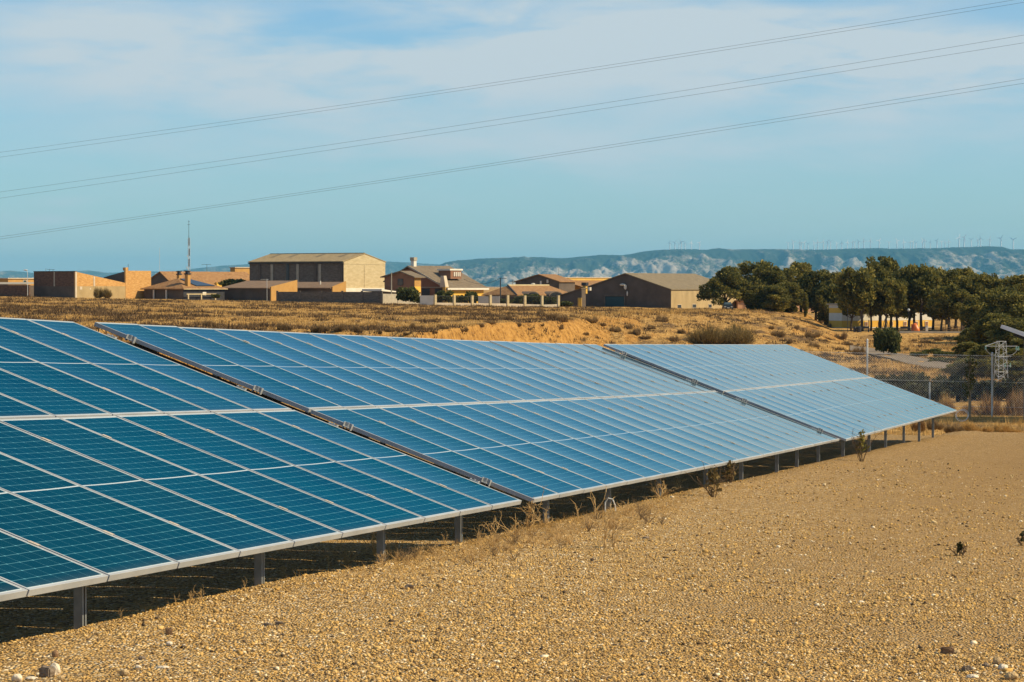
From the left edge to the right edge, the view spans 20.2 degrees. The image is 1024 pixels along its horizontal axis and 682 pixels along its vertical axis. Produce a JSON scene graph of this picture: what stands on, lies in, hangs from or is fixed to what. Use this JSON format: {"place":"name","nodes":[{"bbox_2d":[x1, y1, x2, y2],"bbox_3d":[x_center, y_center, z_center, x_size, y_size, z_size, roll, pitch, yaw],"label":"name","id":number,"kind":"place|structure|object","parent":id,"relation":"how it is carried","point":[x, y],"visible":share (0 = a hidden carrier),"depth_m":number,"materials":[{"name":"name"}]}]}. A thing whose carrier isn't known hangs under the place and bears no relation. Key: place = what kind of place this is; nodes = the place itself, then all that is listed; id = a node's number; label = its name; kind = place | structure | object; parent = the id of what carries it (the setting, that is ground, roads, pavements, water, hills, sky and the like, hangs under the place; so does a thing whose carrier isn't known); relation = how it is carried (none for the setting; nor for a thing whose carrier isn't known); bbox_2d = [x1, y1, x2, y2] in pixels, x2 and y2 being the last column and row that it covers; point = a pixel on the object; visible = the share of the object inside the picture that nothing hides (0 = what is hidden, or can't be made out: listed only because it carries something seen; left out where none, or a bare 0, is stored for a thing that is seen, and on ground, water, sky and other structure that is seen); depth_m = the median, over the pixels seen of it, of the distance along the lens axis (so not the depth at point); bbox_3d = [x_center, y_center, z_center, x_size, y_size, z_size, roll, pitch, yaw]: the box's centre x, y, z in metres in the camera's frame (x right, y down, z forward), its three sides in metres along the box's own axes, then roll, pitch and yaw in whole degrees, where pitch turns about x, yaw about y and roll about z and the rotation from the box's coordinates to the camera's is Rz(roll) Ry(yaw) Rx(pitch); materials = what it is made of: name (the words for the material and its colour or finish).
{"place":"outdoors","nodes":[
{"label":"outdoors","id":0,"kind":"place"},
{"bbox_2d":[0,262,439,277],"bbox_3d":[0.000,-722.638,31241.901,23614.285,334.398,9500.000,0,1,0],"label":"hills","id":1,"kind":"structure","parent":0,"point":[391,267],"depth_m":32916.27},
{"bbox_2d":[5,0,1010,151],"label":"power line","id":2,"kind":"object","parent":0,"point":[527,77],"visible":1,"depth_m":115.28,"materials":[{"name":"metal"}]},
{"bbox_2d":[1,79,1018,236],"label":"power line","id":3,"kind":"object","parent":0,"point":[523,158],"visible":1,"depth_m":115.58,"materials":[{"name":"metal"}]},
{"bbox_2d":[0,431,1023,681],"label":"gravel ground","id":4,"kind":"structure","parent":0,"point":[26,617],"depth_m":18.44,"materials":[{"name":"beige gravel"}]},
{"bbox_2d":[39,665,54,676],"bbox_3d":[-1.994,1.421,12.302,0.062,0.054,0.047,0,1,20],"label":"stone","id":5,"kind":"object","parent":4,"relation":"on","point":[46,671],"visible":1,"depth_m":12.29,"materials":[{"name":"beige stone"}]},
{"bbox_2d":[0,317,521,628],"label":"solar table","id":6,"kind":"object","parent":4,"relation":"on","point":[119,459],"visible":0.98,"depth_m":19.38,"materials":[{"name":"glass"}]},
{"bbox_2d":[327,538,367,563],"bbox_3d":[-1.236,1.583,21.557,0.345,0.191,0.240,0,1,11],"label":"dry weed","id":7,"kind":"object","parent":4,"relation":"on","point":[347,562],"visible":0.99,"depth_m":21.52,"materials":[{"name":"brown plant"}]},
{"bbox_2d":[130,483,768,628],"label":"dry herbs","id":8,"kind":"object","parent":4,"relation":"on","point":[531,531],"visible":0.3,"depth_m":22.20,"materials":[{"name":"plant"}]},
{"bbox_2d":[94,322,838,523],"bbox_3d":[0.475,1.516,35.547,4.244,1.788,22.140,21,4,13],"label":"solar table","id":9,"kind":"object","parent":4,"relation":"on","point":[527,421],"visible":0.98,"depth_m":30.67,"materials":[{"name":"glass"}]},
{"bbox_2d":[514,486,544,528],"bbox_3d":[0.174,1.397,24.005,0.235,0.375,0.293,0,1,21],"label":"dry weed","id":10,"kind":"object","parent":4,"relation":"on","point":[527,519],"visible":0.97,"depth_m":24.04,"materials":[{"name":"beige plant"}]},
{"bbox_2d":[598,498,633,546],"bbox_3d":[0.824,1.406,22.185,0.302,0.387,0.242,0,1,18],"label":"dry weed","id":11,"kind":"object","parent":4,"relation":"on","point":[613,541],"visible":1,"depth_m":22.16,"materials":[{"name":"beige plant"}]},
{"bbox_2d":[687,464,726,497],"bbox_3d":[2.098,1.483,30.754,0.422,0.416,0.281,-1,1,-32],"label":"leafy plant","id":12,"kind":"object","parent":4,"relation":"on","point":[714,475],"visible":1,"depth_m":30.73,"materials":[{"name":"plant"}]},
{"bbox_2d":[720,459,738,482],"bbox_3d":[2.626,1.574,34.639,0.245,0.311,0.278,0,1,0],"label":"leafy plant","id":13,"kind":"object","parent":4,"relation":"on","point":[729,470],"visible":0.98,"depth_m":34.62,"materials":[{"name":"plant"}]},
{"bbox_2d":[603,344,956,456],"bbox_3d":[5.547,1.756,56.605,4.249,2.024,21.090,22,5,13],"label":"solar table","id":14,"kind":"object","parent":4,"relation":"on","point":[801,386],"visible":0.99,"depth_m":53.57,"materials":[{"name":"glass"}]},
{"bbox_2d":[849,427,882,461],"bbox_3d":[5.483,1.603,44.619,0.577,0.573,0.460,1,1,28],"label":"leafy plant","id":15,"kind":"object","parent":4,"relation":"on","point":[862,440],"visible":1,"depth_m":44.62,"materials":[{"name":"green plant"}]},
{"bbox_2d":[945,541,967,555],"bbox_3d":[3.301,1.546,21.308,0.185,0.129,0.096,0,1,0],"label":"leafy plant","id":16,"kind":"object","parent":4,"relation":"on","point":[961,547],"visible":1,"depth_m":21.30,"materials":[{"name":"green plant"}]},
{"bbox_2d":[0,287,1023,435],"bbox_3d":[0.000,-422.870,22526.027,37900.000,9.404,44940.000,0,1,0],"label":"terrain","id":17,"kind":"structure","parent":0,"point":[505,331],"depth_m":331.29,"materials":[{"name":"brown soil"}]},
{"bbox_2d":[0,285,29,296],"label":"yard wall","id":18,"kind":"structure","parent":17,"relation":"on","point":[12,290],"depth_m":525.04,"materials":[{"name":"brown brick"}]},
{"bbox_2d":[0,282,33,296],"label":"canopy shed","id":19,"kind":"structure","parent":17,"relation":"on","point":[21,283],"depth_m":535.85,"materials":[{"name":"paint"}]},
{"bbox_2d":[0,278,33,284],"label":"flat roofed house","id":20,"kind":"structure","parent":17,"relation":"on","point":[15,279],"depth_m":567.58,"materials":[{"name":"paint"}]},
{"bbox_2d":[33,267,150,298],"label":"brick storehouse","id":21,"kind":"structure","parent":17,"relation":"on","point":[126,284],"depth_m":524.64,"materials":[{"name":"paint"}]},
{"bbox_2d":[93,285,112,298],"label":"bush","id":22,"kind":"object","parent":17,"relation":"on","point":[104,293],"visible":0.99,"depth_m":511.54,"materials":[{"name":"plant"}]},
{"bbox_2d":[140,271,227,299],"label":"tiled bungalow","id":23,"kind":"object","parent":17,"relation":"on","point":[187,287],"visible":0.87,"depth_m":531.58,"materials":[{"name":"paint"}]},
{"bbox_2d":[151,271,249,286],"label":"long tiled house","id":24,"kind":"structure","parent":17,"relation":"on","point":[214,278],"depth_m":595.86,"materials":[{"name":"tile"}]},
{"bbox_2d":[217,278,246,286],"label":"bush","id":25,"kind":"object","parent":17,"relation":"on","point":[225,282],"visible":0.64,"depth_m":573.73,"materials":[{"name":"green plant"}]},
{"bbox_2d":[224,280,296,300],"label":"lean to shed","id":26,"kind":"object","parent":17,"relation":"on","point":[256,290],"visible":0.74,"depth_m":537.70,"materials":[{"name":"paint"}]},
{"bbox_2d":[248,253,385,291],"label":"barn","id":27,"kind":"structure","parent":17,"relation":"on","point":[357,272],"depth_m":566.21,"materials":[{"name":"paint"}]},
{"bbox_2d":[297,281,345,291],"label":"lean to shed","id":28,"kind":"object","parent":17,"relation":"on","point":[321,286],"visible":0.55,"depth_m":543.71,"materials":[{"name":"paint"}]},
{"bbox_2d":[276,291,420,303],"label":"yard wall","id":29,"kind":"structure","parent":17,"relation":"on","point":[380,297],"depth_m":525.18,"materials":[{"name":"concrete"}]},
{"bbox_2d":[380,271,425,293],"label":"villa wing","id":30,"kind":"structure","parent":17,"relation":"on","point":[404,279],"depth_m":542.70,"materials":[{"name":"brown brick"}]},
{"bbox_2d":[396,286,420,302],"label":"bush","id":31,"kind":"object","parent":17,"relation":"on","point":[410,294],"visible":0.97,"depth_m":514.99,"materials":[{"name":"green plant"}]},
{"bbox_2d":[420,295,433,304],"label":"white wall","id":32,"kind":"structure","parent":17,"relation":"on","point":[427,299],"depth_m":508.46,"materials":[{"name":"paint"}]},
{"bbox_2d":[383,257,488,302],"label":"brown villa","id":33,"kind":"object","parent":17,"relation":"on","point":[439,278],"visible":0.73,"depth_m":552.57,"materials":[{"name":"brown tile"}]},
{"bbox_2d":[435,290,453,302],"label":"bush","id":34,"kind":"object","parent":17,"relation":"on","point":[447,297],"visible":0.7,"depth_m":512.23,"materials":[{"name":"green plant"}]},
{"bbox_2d":[478,296,499,302],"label":"white wall","id":35,"kind":"structure","parent":17,"relation":"on","point":[485,299],"depth_m":512.49,"materials":[{"name":"paint"}]},
{"bbox_2d":[434,295,559,306],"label":"garden fence","id":36,"kind":"object","parent":17,"relation":"on","point":[507,304],"visible":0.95,"depth_m":504.54,"materials":[{"name":"concrete"}]},
{"bbox_2d":[0,295,1002,392],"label":"dry grass","id":37,"kind":"structure","parent":17,"relation":"on","point":[675,311],"depth_m":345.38,"materials":[{"name":"plant"}]},
{"bbox_2d":[481,284,566,303],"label":"arched house","id":38,"kind":"structure","parent":17,"relation":"on","point":[528,289],"depth_m":535.35,"materials":[{"name":"paint"}]},
{"bbox_2d":[514,274,576,291],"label":"grey gabled house","id":39,"kind":"structure","parent":17,"relation":"on","point":[561,282],"depth_m":592.68,"materials":[{"name":"paint"}]},
{"bbox_2d":[560,282,588,306],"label":"side shed","id":40,"kind":"structure","parent":17,"relation":"on","point":[577,297],"depth_m":533.83,"materials":[{"name":"paint"}]},
{"bbox_2d":[565,277,611,289],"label":"ochre house","id":41,"kind":"structure","parent":17,"relation":"on","point":[590,280],"depth_m":606.71,"materials":[{"name":"paint"}]},
{"bbox_2d":[586,273,735,308],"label":"warehouse","id":42,"kind":"structure","parent":17,"relation":"on","point":[663,290],"depth_m":545.56,"materials":[{"name":"paint"}]},
{"bbox_2d":[605,297,623,306],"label":"roller door","id":43,"kind":"structure","parent":42,"relation":"in","point":[609,301],"depth_m":545.77,"materials":[{"name":"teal metal"}]},
{"bbox_2d":[681,318,758,343],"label":"bush","id":44,"kind":"object","parent":17,"relation":"on","point":[734,335],"visible":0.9,"depth_m":339.50,"materials":[{"name":"plant"}]},
{"bbox_2d":[696,266,752,305],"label":"pine tree","id":45,"kind":"object","parent":17,"relation":"on","point":[729,282],"visible":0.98,"depth_m":519.59,"materials":[{"name":"green plant"}]},
{"bbox_2d":[743,284,767,310],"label":"pine tree","id":46,"kind":"object","parent":17,"relation":"on","point":[753,300],"visible":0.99,"depth_m":519.84,"materials":[{"name":"green plant"}]},
{"bbox_2d":[737,259,773,284],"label":"pine tree","id":47,"kind":"object","parent":17,"relation":"on","point":[745,268],"visible":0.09,"depth_m":536.51,"materials":[{"name":"green plant"}]},
{"bbox_2d":[748,265,786,286],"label":"pine tree","id":48,"kind":"object","parent":17,"relation":"on","point":[774,275],"visible":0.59,"depth_m":529.38,"materials":[{"name":"green plant"}]},
{"bbox_2d":[757,285,791,311],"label":"pine tree","id":49,"kind":"object","parent":17,"relation":"on","point":[776,297],"visible":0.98,"depth_m":517.53,"materials":[{"name":"green plant"}]},
{"bbox_2d":[773,265,805,288],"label":"pine tree","id":50,"kind":"object","parent":17,"relation":"on","point":[790,273],"visible":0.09,"depth_m":545.18,"materials":[{"name":"green plant"}]},
{"bbox_2d":[777,282,805,312],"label":"pine tree","id":51,"kind":"object","parent":17,"relation":"on","point":[795,291],"visible":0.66,"depth_m":522.50,"materials":[{"name":"green plant"}]},
{"bbox_2d":[781,261,817,311],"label":"pine tree","id":52,"kind":"object","parent":17,"relation":"on","point":[802,267],"visible":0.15,"depth_m":549.82,"materials":[{"name":"green plant"}]},
{"bbox_2d":[796,269,833,320],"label":"pine tree","id":53,"kind":"object","parent":17,"relation":"on","point":[809,279],"visible":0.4,"depth_m":539.89,"materials":[{"name":"green plant"}]},
{"bbox_2d":[813,283,836,324],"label":"pine tree","id":54,"kind":"object","parent":17,"relation":"on","point":[824,295],"visible":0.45,"depth_m":528.64,"materials":[{"name":"green plant"}]},
{"bbox_2d":[811,271,839,314],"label":"pine tree","id":55,"kind":"object","parent":17,"relation":"on","point":[826,280],"visible":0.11,"depth_m":534.88,"materials":[{"name":"green plant"}]},
{"bbox_2d":[837,284,869,330],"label":"pine tree","id":56,"kind":"object","parent":17,"relation":"on","point":[857,312],"visible":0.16,"depth_m":467.43,"materials":[{"name":"green plant"}]},
{"bbox_2d":[834,266,881,330],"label":"pine tree","id":57,"kind":"object","parent":17,"relation":"on","point":[851,293],"visible":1,"depth_m":459.69,"materials":[{"name":"green plant"}]},
{"bbox_2d":[827,303,931,327],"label":"striped building","id":58,"kind":"structure","parent":17,"relation":"on","point":[837,318],"depth_m":510.84,"materials":[{"name":"white paint"}]},
{"bbox_2d":[865,256,900,327],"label":"pine tree","id":59,"kind":"object","parent":17,"relation":"on","point":[889,264],"visible":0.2,"depth_m":501.32,"materials":[{"name":"green plant"}]},
{"bbox_2d":[873,326,901,353],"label":"bush","id":60,"kind":"object","parent":17,"relation":"on","point":[885,339],"visible":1,"depth_m":345.61,"materials":[{"name":"green plant"}]},
{"bbox_2d":[868,277,908,328],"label":"pine tree","id":61,"kind":"object","parent":17,"relation":"on","point":[892,296],"visible":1,"depth_m":461.30,"materials":[{"name":"green plant"}]},
{"bbox_2d":[874,374,910,389],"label":"bush","id":62,"kind":"object","parent":17,"relation":"on","point":[895,380],"visible":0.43,"depth_m":121.69,"materials":[{"name":"green plant"}]},
{"bbox_2d":[875,268,910,330],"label":"pine tree","id":63,"kind":"object","parent":17,"relation":"on","point":[882,274],"visible":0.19,"depth_m":470.63,"materials":[{"name":"green plant"}]},
{"bbox_2d":[805,339,1023,416],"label":"wire fence","id":64,"kind":"object","parent":17,"relation":"on","point":[930,384],"visible":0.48,"depth_m":98.00,"materials":[{"name":"metal"}]},
{"bbox_2d":[900,372,930,398],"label":"bush","id":65,"kind":"object","parent":17,"relation":"on","point":[909,376],"visible":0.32,"depth_m":123.68,"materials":[{"name":"green plant"}]},
{"bbox_2d":[900,263,942,330],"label":"pine tree","id":66,"kind":"object","parent":17,"relation":"on","point":[923,280],"visible":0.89,"depth_m":469.35,"materials":[{"name":"green plant"}]},
{"bbox_2d":[899,331,961,332],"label":"terrace kerb","id":67,"kind":"structure","parent":17,"relation":"on","point":[930,331],"depth_m":446.06,"materials":[{"name":"concrete"}]},
{"bbox_2d":[914,266,949,329],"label":"pine tree","id":68,"kind":"object","parent":17,"relation":"on","point":[928,313],"visible":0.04,"depth_m":487.80,"materials":[{"name":"green plant"}]},
{"bbox_2d":[921,381,948,400],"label":"bush","id":69,"kind":"object","parent":17,"relation":"on","point":[938,389],"visible":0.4,"depth_m":125.53,"materials":[{"name":"green plant"}]},
{"bbox_2d":[926,283,963,330],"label":"pine tree","id":70,"kind":"object","parent":17,"relation":"on","point":[937,307],"visible":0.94,"depth_m":459.20,"materials":[{"name":"green plant"}]},
{"bbox_2d":[874,411,1023,435],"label":"dry weeds","id":71,"kind":"object","parent":17,"relation":"on","point":[1010,419],"visible":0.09,"depth_m":90.30,"materials":[{"name":"plant"}]},
{"bbox_2d":[935,268,964,330],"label":"pine tree","id":72,"kind":"object","parent":17,"relation":"on","point":[954,276],"visible":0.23,"depth_m":473.48,"materials":[{"name":"green plant"}]},
{"bbox_2d":[932,373,973,402],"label":"bush","id":73,"kind":"object","parent":17,"relation":"on","point":[958,378],"visible":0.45,"depth_m":127.79,"materials":[{"name":"green plant"}]},
{"bbox_2d":[943,266,974,328],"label":"pine tree","id":74,"kind":"object","parent":17,"relation":"on","point":[968,271],"visible":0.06,"depth_m":482.84,"materials":[{"name":"green plant"}]},
{"bbox_2d":[945,289,975,330],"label":"pine tree","id":75,"kind":"object","parent":17,"relation":"on","point":[958,305],"visible":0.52,"depth_m":457.90,"materials":[{"name":"green plant"}]},
{"bbox_2d":[952,327,971,343],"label":"pine tree","id":76,"kind":"object","parent":17,"relation":"on","point":[962,336],"visible":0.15,"depth_m":371.30,"materials":[{"name":"green plant"}]},
{"bbox_2d":[951,341,978,357],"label":"pine tree","id":77,"kind":"object","parent":17,"relation":"on","point":[962,348],"visible":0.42,"depth_m":321.50,"materials":[{"name":"green plant"}]},
{"bbox_2d":[962,353,978,419],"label":"sapling","id":78,"kind":"object","parent":17,"relation":"on","point":[970,376],"visible":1,"depth_m":95.02,"materials":[{"name":"green plant"}]},
{"bbox_2d":[947,358,997,378],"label":"bush","id":79,"kind":"object","parent":17,"relation":"on","point":[983,368],"visible":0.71,"depth_m":237.24,"materials":[{"name":"green plant"}]},
{"bbox_2d":[957,293,987,328],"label":"pine tree","id":80,"kind":"object","parent":17,"relation":"on","point":[968,309],"visible":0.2,"depth_m":428.32,"materials":[{"name":"green plant"}]},
{"bbox_2d":[960,420,994,431],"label":"dry grass","id":81,"kind":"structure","parent":17,"relation":"on","point":[971,426],"depth_m":75.98,"materials":[{"name":"plant"}]},
{"bbox_2d":[958,272,998,299],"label":"pine tree","id":82,"kind":"object","parent":17,"relation":"on","point":[971,286],"visible":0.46,"depth_m":468.24,"materials":[{"name":"green plant"}]},
{"bbox_2d":[962,380,997,400],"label":"bush","id":83,"kind":"object","parent":17,"relation":"on","point":[982,386],"visible":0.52,"depth_m":129.46,"materials":[{"name":"green plant"}]},
{"bbox_2d":[963,343,1005,359],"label":"pine tree","id":84,"kind":"object","parent":17,"relation":"on","point":[979,349],"visible":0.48,"depth_m":299.30,"materials":[{"name":"green plant"}]},
{"bbox_2d":[967,312,1012,350],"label":"pine tree","id":85,"kind":"object","parent":17,"relation":"on","point":[979,331],"visible":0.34,"depth_m":354.72,"materials":[{"name":"green plant"}]},
{"bbox_2d":[969,285,1021,326],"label":"pine tree","id":86,"kind":"object","parent":17,"relation":"on","point":[991,296],"visible":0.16,"depth_m":414.22,"materials":[{"name":"green plant"}]},
{"bbox_2d":[974,387,1022,415],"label":"bush","id":87,"kind":"object","parent":17,"relation":"on","point":[1015,404],"visible":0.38,"depth_m":100.06,"materials":[{"name":"brown plant"}]},
{"bbox_2d":[987,276,1009,287],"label":"pine tree","id":88,"kind":"object","parent":17,"relation":"on","point":[1002,282],"visible":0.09,"depth_m":467.16,"materials":[{"name":"green plant"}]},
{"bbox_2d":[985,341,1018,380],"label":"lattice pylon","id":89,"kind":"object","parent":17,"relation":"on","point":[1003,364],"visible":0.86,"depth_m":213.99,"materials":[{"name":"metal"}]},
{"bbox_2d":[984,317,1023,352],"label":"pine tree","id":90,"kind":"object","parent":17,"relation":"on","point":[1003,335],"visible":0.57,"depth_m":343.87,"materials":[{"name":"green plant"}]},
{"bbox_2d":[988,348,1023,360],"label":"pine tree","id":91,"kind":"object","parent":17,"relation":"on","point":[1016,353],"visible":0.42,"depth_m":283.58,"materials":[{"name":"green plant"}]},
{"bbox_2d":[993,291,1023,318],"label":"pine tree","id":92,"kind":"object","parent":17,"relation":"on","point":[1011,303],"visible":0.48,"depth_m":398.53,"materials":[{"name":"green plant"}]},
{"bbox_2d":[993,361,1023,380],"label":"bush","id":93,"kind":"object","parent":17,"relation":"on","point":[1012,369],"visible":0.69,"depth_m":224.07,"materials":[{"name":"green plant"}]},
{"bbox_2d":[993,423,1023,431],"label":"dry grass","id":94,"kind":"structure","parent":17,"relation":"on","point":[1002,428],"depth_m":76.85,"materials":[{"name":"plant"}]},
{"bbox_2d":[998,377,1022,399],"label":"bush","id":95,"kind":"object","parent":17,"relation":"on","point":[1009,386],"visible":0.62,"depth_m":131.83,"materials":[{"name":"green plant"}]},
{"bbox_2d":[1000,325,1023,418],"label":"solar table","id":96,"kind":"object","parent":17,"relation":"on","point":[1018,333],"visible":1,"depth_m":91.93,"materials":[{"name":"metal"}]},
{"bbox_2d":[1008,275,1023,292],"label":"pine tree","id":97,"kind":"object","parent":17,"relation":"on","point":[1016,282],"visible":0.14,"depth_m":460.69,"materials":[{"name":"green plant"}]},
{"bbox_2d":[4,43,1019,197],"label":"power line","id":98,"kind":"object","parent":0,"point":[538,118],"visible":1,"depth_m":115.74,"materials":[{"name":"metal"}]},
{"bbox_2d":[0,0,1023,272],"label":"sky","id":99,"kind":"structure","parent":0,"point":[943,167],"materials":[{"name":"blue"}]},
{"bbox_2d":[3,35,1021,191],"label":"power line","id":100,"kind":"object","parent":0,"point":[536,113],"visible":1,"depth_m":115.01,"materials":[{"name":"metal"}]},
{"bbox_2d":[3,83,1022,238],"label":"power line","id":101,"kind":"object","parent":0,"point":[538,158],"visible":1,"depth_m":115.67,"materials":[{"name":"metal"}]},
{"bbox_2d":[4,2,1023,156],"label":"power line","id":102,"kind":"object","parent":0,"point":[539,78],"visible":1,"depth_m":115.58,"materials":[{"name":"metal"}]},
{"bbox_2d":[438,246,1023,286],"bbox_3d":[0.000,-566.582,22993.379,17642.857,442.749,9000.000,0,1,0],"label":"mountain","id":103,"kind":"structure","parent":0,"point":[1002,262],"depth_m":23167.90,"materials":[{"name":"grey stone"}]},
{"bbox_2d":[850,345,950,367],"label":"road","id":104,"kind":"structure","parent":0,"point":[898,357],"depth_m":329.89,"materials":[{"name":"grey asphalt"}]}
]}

